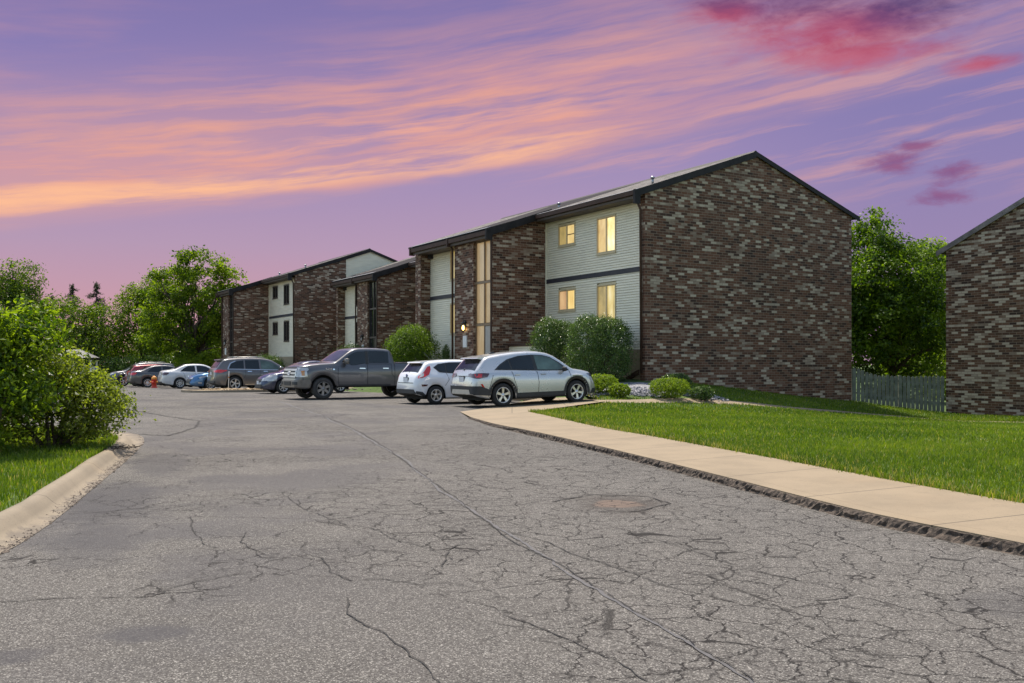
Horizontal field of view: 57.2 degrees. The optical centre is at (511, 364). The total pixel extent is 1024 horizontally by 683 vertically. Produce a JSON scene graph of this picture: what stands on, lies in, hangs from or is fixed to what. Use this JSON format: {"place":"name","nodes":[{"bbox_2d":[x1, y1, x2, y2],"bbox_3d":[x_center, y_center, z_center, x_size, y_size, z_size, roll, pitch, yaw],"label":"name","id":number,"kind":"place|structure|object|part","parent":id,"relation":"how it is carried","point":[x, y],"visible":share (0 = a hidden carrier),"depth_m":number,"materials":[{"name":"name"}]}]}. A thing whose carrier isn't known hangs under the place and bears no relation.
{"place":"outdoors","nodes":[
{"label":"outdoors","id":0,"kind":"place"},
{"bbox_2d":[0,384,1023,682],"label":"road","id":1,"kind":"structure","parent":0,"point":[910,608],"depth_m":5.99,"materials":[{"name":"grey asphalt"}]},
{"bbox_2d":[0,429,143,552],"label":"kerb","id":2,"kind":"structure","parent":1,"relation":"on","point":[29,512],"depth_m":9.08,"materials":[{"name":"concrete"}]},
{"bbox_2d":[0,432,143,553],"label":"debris","id":3,"kind":"object","parent":2,"relation":"on","point":[36,529],"visible":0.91,"depth_m":8.90,"materials":[{"name":"grey gravel"}]},
{"bbox_2d":[84,443,142,450],"bbox_3d":[-5.753,1.200,13.480,0.612,0.068,1.042,0,0,10],"label":"debris","id":4,"kind":"object","parent":2,"relation":"on","point":[128,447],"visible":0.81,"depth_m":13.67,"materials":[{"name":"brown plant"}]},
{"bbox_2d":[107,362,174,385],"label":"suv","id":5,"kind":"object","parent":1,"relation":"on","point":[123,373],"visible":0.19,"depth_m":68.29,"materials":[{"name":"paint"}]},
{"bbox_2d":[125,364,157,386],"bbox_3d":[-24.866,0.768,66.009,4.200,1.544,2.074,0,0,-31],"label":"hatchback","id":6,"kind":"object","parent":1,"relation":"on","point":[135,367],"visible":0.1,"depth_m":64.80,"materials":[{"name":"red paint"}]},
{"bbox_2d":[150,375,157,387],"bbox_3d":[-22.550,1.100,59.163,0.500,0.820,0.467,0,0,0],"label":"fire hydrant","id":7,"kind":"object","parent":1,"relation":"on","point":[153,381],"visible":0.98,"depth_m":59.08,"materials":[{"name":"red metal"}]},
{"bbox_2d":[127,365,192,387],"bbox_3d":[-22.794,0.770,62.004,4.714,1.460,2.094,0,0,-31],"label":"sedan","id":8,"kind":"object","parent":1,"relation":"on","point":[142,377],"visible":0.48,"depth_m":60.64,"materials":[{"name":"grey paint"}]},
{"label":"side window","id":9,"kind":"part","parent":8,"relation":"part of","materials":[{"name":"black glass"}]},
{"bbox_2d":[158,364,218,388],"bbox_3d":[-19.076,0.708,57.285,4.584,1.475,2.094,0,0,-31],"label":"sedan","id":10,"kind":"object","parent":1,"relation":"on","point":[176,376],"visible":0.5,"depth_m":55.98,"materials":[{"name":"paint"}]},
{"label":"side window","id":11,"kind":"part","parent":10,"relation":"part of","materials":[{"name":"black glass"}]},
{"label":"side window","id":12,"kind":"part","parent":10,"relation":"part of","materials":[{"name":"black glass"}]},
{"bbox_2d":[186,372,254,388],"bbox_3d":[-16.022,0.677,53.687,4.884,1.475,2.164,0,0,-32],"label":"sedan","id":13,"kind":"object","parent":1,"relation":"on","point":[199,380],"visible":0.23,"depth_m":52.06,"materials":[{"name":"blue paint"}]},
{"bbox_2d":[181,388,295,392],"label":"kerb","id":14,"kind":"structure","parent":1,"relation":"on","point":[201,391],"depth_m":44.46,"materials":[{"name":"concrete"}]},
{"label":"planting soil","id":15,"kind":"structure","parent":14,"relation":"in","visible":0},
{"bbox_2d":[200,388,262,389],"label":"gravel","id":16,"kind":"structure","parent":15,"relation":"on","point":[231,389],"depth_m":45.66,"materials":[{"name":"beige gravel"}]},
{"bbox_2d":[207,356,283,387],"bbox_3d":[-13.638,0.477,50.449,5.016,1.795,2.264,0,0,-31],"label":"suv","id":17,"kind":"object","parent":1,"relation":"on","point":[239,372],"visible":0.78,"depth_m":49.16,"materials":[{"name":"paint"}]},
{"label":"rear window","id":18,"kind":"part","parent":17,"relation":"part of","materials":[{"name":"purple glass"}]},
{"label":"side window","id":19,"kind":"part","parent":17,"relation":"part of","materials":[{"name":"black glass"}]},
{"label":"side window","id":20,"kind":"part","parent":17,"relation":"part of","materials":[{"name":"black glass"}]},
{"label":"side window","id":21,"kind":"part","parent":17,"relation":"part of","materials":[{"name":"grey glass"}]},
{"bbox_2d":[255,360,348,393],"bbox_3d":[-9.619,0.571,43.781,4.476,1.510,2.059,0,0,-31],"label":"hatchback","id":22,"kind":"object","parent":1,"relation":"on","point":[270,382],"visible":0.34,"depth_m":42.38,"materials":[{"name":"blue paint"}]},
{"bbox_2d":[281,348,408,398],"bbox_3d":[-6.023,0.299,37.200,5.938,2.050,2.396,0,0,-33],"label":"pickup truck","id":23,"kind":"object","parent":1,"relation":"on","point":[358,367],"visible":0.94,"depth_m":36.08,"materials":[{"name":"paint"}]},
{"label":"side window","id":24,"kind":"part","parent":23,"relation":"part of","materials":[{"name":"black glass"}]},
{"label":"side window","id":25,"kind":"part","parent":23,"relation":"part of","materials":[{"name":"black glass"}]},
{"bbox_2d":[0,398,850,682],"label":"road crack","id":26,"kind":"object","parent":1,"relation":"on","point":[408,651],"visible":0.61,"depth_m":6.14,"materials":[{"name":"black asphalt"}]},
{"bbox_2d":[396,353,462,403],"bbox_3d":[-1.875,0.463,32.548,4.090,1.725,2.034,0,0,-33],"label":"hatchback","id":27,"kind":"object","parent":1,"relation":"on","point":[430,380],"visible":0.56,"depth_m":31.26,"materials":[{"name":"white paint"}]},
{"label":"rear window","id":28,"kind":"part","parent":27,"relation":"part of","materials":[{"name":"black glass"}]},
{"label":"side window","id":29,"kind":"part","parent":27,"relation":"part of","materials":[{"name":"black glass"}]},
{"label":"side window","id":30,"kind":"part","parent":27,"relation":"part of","materials":[{"name":"black glass"}]},
{"bbox_2d":[281,402,753,682],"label":"road seam","id":31,"kind":"object","parent":1,"relation":"on","point":[618,602],"visible":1,"depth_m":6.00,"materials":[{"name":"grey asphalt"}]},
{"bbox_2d":[450,351,594,406],"bbox_3d":[0.416,0.415,30.174,4.654,1.700,2.194,-2,1,-30],"label":"suv","id":32,"kind":"object","parent":1,"relation":"on","point":[501,379],"visible":1,"depth_m":29.20,"materials":[{"name":"silver metal"}]},
{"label":"rear window","id":33,"kind":"part","parent":32,"relation":"part of","materials":[{"name":"black glass"}]},
{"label":"side window","id":34,"kind":"part","parent":32,"relation":"part of","materials":[{"name":"black glass"}]},
{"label":"side window","id":35,"kind":"part","parent":32,"relation":"part of","materials":[{"name":"black glass"}]},
{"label":"side window","id":36,"kind":"part","parent":32,"relation":"part of","materials":[{"name":"grey glass"}]},
{"bbox_2d":[468,417,1023,556],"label":"kerb","id":37,"kind":"structure","parent":1,"relation":"on","point":[1002,546],"depth_m":8.51,"materials":[{"name":"grey concrete"}]},
{"bbox_2d":[0,365,1023,554],"bbox_3d":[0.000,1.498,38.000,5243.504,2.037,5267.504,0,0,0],"label":"ground","id":38,"kind":"structure","parent":0,"point":[374,389],"depth_m":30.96,"materials":[{"name":"green plant"}]},
{"bbox_2d":[0,257,52,322],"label":"tree","id":39,"kind":"object","parent":38,"relation":"on","point":[11,288],"visible":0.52,"depth_m":87.20,"materials":[{"name":"green plant"}]},
{"bbox_2d":[0,293,90,452],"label":"bush","id":40,"kind":"object","parent":38,"relation":"on","point":[22,335],"visible":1,"depth_m":12.32,"materials":[{"name":"green plant"}]},
{"bbox_2d":[48,295,63,353],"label":"conifer","id":41,"kind":"object","parent":38,"relation":"on","point":[52,296],"visible":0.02,"depth_m":94.97,"materials":[{"name":"green plant"}]},
{"bbox_2d":[0,424,117,510],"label":"grass","id":42,"kind":"structure","parent":38,"relation":"on","point":[37,455],"depth_m":11.33,"materials":[{"name":"green plant"}]},
{"bbox_2d":[52,283,80,349],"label":"conifer","id":43,"kind":"object","parent":38,"relation":"on","point":[72,290],"visible":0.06,"depth_m":91.96,"materials":[{"name":"green plant"}]},
{"bbox_2d":[0,340,156,448],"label":"bush","id":44,"kind":"object","parent":38,"relation":"on","point":[87,387],"visible":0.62,"depth_m":13.63,"materials":[{"name":"green plant"}]},
{"bbox_2d":[59,349,99,373],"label":"pavilion","id":45,"kind":"structure","parent":38,"relation":"on","point":[92,358],"depth_m":79.87,"materials":[{"name":"white paint"}]},
{"bbox_2d":[38,293,136,373],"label":"tree","id":46,"kind":"object","parent":38,"relation":"on","point":[85,331],"visible":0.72,"depth_m":85.45,"materials":[{"name":"green plant"}]},
{"bbox_2d":[81,281,119,368],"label":"conifer","id":47,"kind":"object","parent":38,"relation":"on","point":[96,288],"visible":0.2,"depth_m":89.98,"materials":[{"name":"green plant"}]},
{"bbox_2d":[39,349,220,374],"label":"hedge","id":48,"kind":"object","parent":38,"relation":"on","point":[122,365],"visible":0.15,"depth_m":83.71,"materials":[{"name":"green plant"}]},
{"bbox_2d":[104,273,178,369],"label":"tree","id":49,"kind":"object","parent":38,"relation":"on","point":[137,299],"visible":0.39,"depth_m":86.92,"materials":[{"name":"green plant"}]},
{"bbox_2d":[134,323,220,364],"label":"tree","id":50,"kind":"object","parent":38,"relation":"on","point":[179,351],"visible":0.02,"depth_m":90.61,"materials":[{"name":"green plant"}]},
{"bbox_2d":[130,244,249,365],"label":"spreading tree","id":51,"kind":"object","parent":38,"relation":"on","point":[199,333],"visible":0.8,"depth_m":80.53,"materials":[{"name":"green plant"}]},
{"bbox_2d":[172,350,220,366],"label":"bush","id":52,"kind":"object","parent":38,"relation":"on","point":[192,360],"visible":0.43,"depth_m":79.33,"materials":[{"name":"green plant"}]},
{"bbox_2d":[253,353,285,366],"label":"bush","id":53,"kind":"object","parent":38,"relation":"on","point":[268,357],"visible":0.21,"depth_m":67.86,"materials":[{"name":"green plant"}]},
{"bbox_2d":[215,248,396,366],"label":"apartment building","id":54,"kind":"structure","parent":38,"relation":"on","point":[289,318],"depth_m":70.43,"materials":[{"name":"brown brick"}]},
{"bbox_2d":[230,295,232,356],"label":"entrance window","id":55,"kind":"structure","parent":54,"relation":"in","point":[231,296],"depth_m":73.88,"materials":[{"name":"black glass"}]},
{"bbox_2d":[273,286,277,298],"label":"window","id":56,"kind":"structure","parent":54,"relation":"in","point":[275,289],"depth_m":72.59,"materials":[{"name":"black glass"}]},
{"bbox_2d":[273,322,277,334],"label":"window","id":57,"kind":"structure","parent":54,"relation":"in","point":[275,325],"depth_m":72.58,"materials":[{"name":"black glass"}]},
{"bbox_2d":[284,284,289,304],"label":"window","id":58,"kind":"structure","parent":54,"relation":"in","point":[286,287],"depth_m":70.14,"materials":[{"name":"black glass"}]},
{"bbox_2d":[284,321,289,341],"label":"window","id":59,"kind":"structure","parent":54,"relation":"in","point":[286,323],"depth_m":70.14,"materials":[{"name":"black glass"}]},
{"bbox_2d":[332,341,364,351],"bbox_3d":[-10.406,-0.082,61.806,3.756,2.860,3.731,0,0,0],"label":"bush","id":60,"kind":"object","parent":38,"relation":"on","point":[353,346],"visible":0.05,"depth_m":61.54,"materials":[{"name":"green plant"}]},
{"bbox_2d":[330,256,414,361],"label":"apartment building","id":61,"kind":"structure","parent":38,"relation":"on","point":[375,306],"depth_m":61.18,"materials":[{"name":"brown brick"}]},
{"bbox_2d":[369,281,375,347],"bbox_3d":[-8.901,-2.225,60.806,0.120,6.510,1.560,0,0,-31],"label":"entrance window","id":62,"kind":"structure","parent":61,"relation":"in","point":[372,284],"depth_m":61.08,"materials":[{"name":"grey glass"}]},
{"bbox_2d":[241,386,537,400],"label":"walkway","id":63,"kind":"structure","parent":38,"relation":"on","point":[524,399],"depth_m":34.16,"materials":[{"name":"concrete"}]},
{"bbox_2d":[381,322,442,361],"bbox_3d":[-4.673,-0.540,44.487,3.104,2.952,3.155,0,0,28],"label":"bush","id":64,"kind":"object","parent":38,"relation":"on","point":[415,343],"visible":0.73,"depth_m":43.86,"materials":[{"name":"green plant"}]},
{"bbox_2d":[408,150,859,400],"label":"apartment building","id":65,"kind":"structure","parent":38,"relation":"on","point":[733,271],"depth_m":39.00,"materials":[{"name":"brown brick"}]},
{"bbox_2d":[449,303,454,334],"bbox_3d":[-2.623,-2.145,44.354,0.135,1.510,1.290,0,0,-31],"label":"window","id":66,"kind":"structure","parent":65,"relation":"in","point":[454,303],"depth_m":44.66,"materials":[{"name":"yellow glass"}]},
{"bbox_2d":[450,250,454,280],"bbox_3d":[-2.623,-4.705,44.354,0.135,1.490,1.290,0,0,-31],"label":"window","id":67,"kind":"structure","parent":65,"relation":"in","point":[454,250],"depth_m":44.59,"materials":[{"name":"yellow glass"}]},
{"bbox_2d":[476,240,489,355],"bbox_3d":[-1.173,-2.225,41.196,0.120,6.510,1.560,0,0,-31],"label":"entrance window","id":68,"kind":"structure","parent":65,"relation":"in","point":[482,247],"depth_m":41.41,"materials":[{"name":"brown glass"}]},
{"bbox_2d":[485,326,489,353],"bbox_3d":[-0.978,-0.445,40.859,0.050,2.450,0.680,0,0,-31],"label":"door","id":69,"kind":"structure","parent":65,"relation":"in","point":[487,328],"depth_m":40.96,"materials":[{"name":"grey paint"}]},
{"bbox_2d":[557,222,575,247],"bbox_3d":[2.359,-5.540,40.332,0.135,0.980,1.340,0,0,-31],"label":"window","id":70,"kind":"structure","parent":65,"relation":"in","point":[566,232],"depth_m":40.33,"materials":[{"name":"yellow glass"}]},
{"bbox_2d":[557,288,575,312],"bbox_3d":[2.369,-2.740,40.315,0.135,0.980,1.340,0,0,-31],"label":"window","id":71,"kind":"structure","parent":65,"relation":"in","point":[566,297],"depth_m":40.29,"materials":[{"name":"yellow glass"}]},
{"bbox_2d":[595,214,616,255],"bbox_3d":[3.813,-5.210,37.893,0.135,1.540,1.340,0,0,-31],"label":"window","id":72,"kind":"structure","parent":65,"relation":"in","point":[606,226],"depth_m":37.88,"materials":[{"name":"yellow glass"}]},
{"bbox_2d":[596,283,616,320],"bbox_3d":[3.827,-2.480,37.902,0.105,1.520,1.280,0,0,-31],"label":"window","id":73,"kind":"structure","parent":65,"relation":"in","point":[605,293],"depth_m":37.88,"materials":[{"name":"yellow glass"}]},
{"bbox_2d":[589,382,728,400],"bbox_3d":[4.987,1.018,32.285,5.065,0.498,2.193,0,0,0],"label":"gravel","id":74,"kind":"structure","parent":38,"relation":"on","point":[643,393],"depth_m":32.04,"materials":[{"name":"grey gravel"}]},
{"bbox_2d":[592,373,618,392],"bbox_3d":[3.029,0.697,31.733,1.248,0.816,1.213,0,0,0],"label":"shrub","id":75,"kind":"object","parent":74,"relation":"on","point":[605,382],"visible":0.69,"depth_m":31.49,"materials":[{"name":"green plant"}]},
{"bbox_2d":[608,383,630,397],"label":"shrub","id":76,"kind":"object","parent":74,"relation":"on","point":[614,388],"visible":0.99,"depth_m":30.86,"materials":[{"name":"green plant"}]},
{"bbox_2d":[648,376,691,397],"bbox_3d":[5.273,0.821,31.326,1.478,0.855,1.398,0,0,0],"label":"shrub","id":77,"kind":"object","parent":74,"relation":"on","point":[668,385],"visible":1,"depth_m":31.09,"materials":[{"name":"green plant"}]},
{"bbox_2d":[661,373,692,389],"bbox_3d":[5.754,0.673,32.873,1.148,0.818,1.052,0,0,0],"label":"shrub","id":78,"kind":"object","parent":74,"relation":"on","point":[681,376],"visible":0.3,"depth_m":32.71,"materials":[{"name":"green plant"}]},
{"bbox_2d":[688,385,715,400],"bbox_3d":[6.423,1.030,31.762,0.915,0.656,0.812,0,0,0],"label":"shrub","id":79,"kind":"object","parent":74,"relation":"on","point":[702,392],"visible":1,"depth_m":31.59,"materials":[{"name":"green plant"}]},
{"bbox_2d":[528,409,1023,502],"bbox_3d":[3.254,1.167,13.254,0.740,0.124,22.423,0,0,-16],"label":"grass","id":80,"kind":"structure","parent":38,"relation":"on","point":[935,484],"depth_m":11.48,"materials":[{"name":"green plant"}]},
{"bbox_2d":[593,398,1013,422],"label":"footpath","id":81,"kind":"structure","parent":38,"relation":"on","point":[671,400],"depth_m":31.57,"materials":[{"name":"concrete"}]},
{"bbox_2d":[851,368,943,411],"bbox_3d":[16.919,1.277,41.224,3.911,2.257,0.152,0,0,4],"label":"picket fence","id":82,"kind":"object","parent":38,"relation":"on","point":[893,397],"visible":0.94,"depth_m":41.14,"materials":[{"name":"grey wood"}]},
{"bbox_2d":[851,205,948,399],"bbox_3d":[20.280,-3.063,51.561,10.233,10.987,7.709,0,0,0],"label":"tree","id":83,"kind":"object","parent":38,"relation":"on","point":[886,304],"visible":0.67,"depth_m":49.96,"materials":[{"name":"green plant"}]},
{"bbox_2d":[864,335,945,399],"bbox_3d":[27.828,-0.043,60.204,10.576,5.146,5.961,0,0,0],"label":"tree","id":84,"kind":"object","parent":38,"relation":"on","point":[944,370],"visible":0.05,"depth_m":59.27,"materials":[{"name":"green plant"}]},
{"bbox_2d":[901,234,947,375],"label":"tree","id":85,"kind":"object","parent":38,"relation":"on","point":[937,242],"visible":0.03,"depth_m":67.05,"materials":[{"name":"green plant"}]},
{"bbox_2d":[936,197,1023,415],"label":"apartment building","id":86,"kind":"structure","parent":38,"relation":"on","point":[984,317],"depth_m":39.36,"materials":[{"name":"brick"}]},
{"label":"planting soil","id":87,"kind":"structure","parent":38,"relation":"on","visible":0},
{"bbox_2d":[441,344,450,358],"bbox_3d":[-3.044,0.031,43.292,0.762,1.950,0.762,0,0,0],"label":"cypress","id":88,"kind":"object","parent":87,"relation":"on","point":[444,351],"visible":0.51,"depth_m":43.20,"materials":[{"name":"green plant"}]},
{"bbox_2d":[525,316,584,368],"bbox_3d":[1.697,-0.618,37.392,2.413,2.723,2.614,0,0,0],"label":"bush","id":89,"kind":"object","parent":87,"relation":"on","point":[552,340],"visible":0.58,"depth_m":37.00,"materials":[{"name":"green plant"}]},
{"bbox_2d":[557,313,639,380],"bbox_3d":[3.279,-0.573,35.541,3.141,2.843,2.743,0,0,0],"label":"bush","id":90,"kind":"object","parent":87,"relation":"on","point":[600,337],"visible":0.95,"depth_m":35.02,"materials":[{"name":"green plant"}]},
{"bbox_2d":[0,0,1023,364],"label":"sky","id":91,"kind":"structure","parent":0,"point":[273,136],"materials":[{"name":"purple"}]},
{"bbox_2d":[461,397,603,416],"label":"pavement","id":92,"kind":"structure","parent":0,"point":[534,404],"depth_m":28.30,"materials":[{"name":"concrete"}]},
{"bbox_2d":[472,412,1023,546],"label":"sidewalk","id":93,"kind":"structure","parent":0,"point":[995,518],"depth_m":9.70,"materials":[{"name":"concrete"}]}
]}

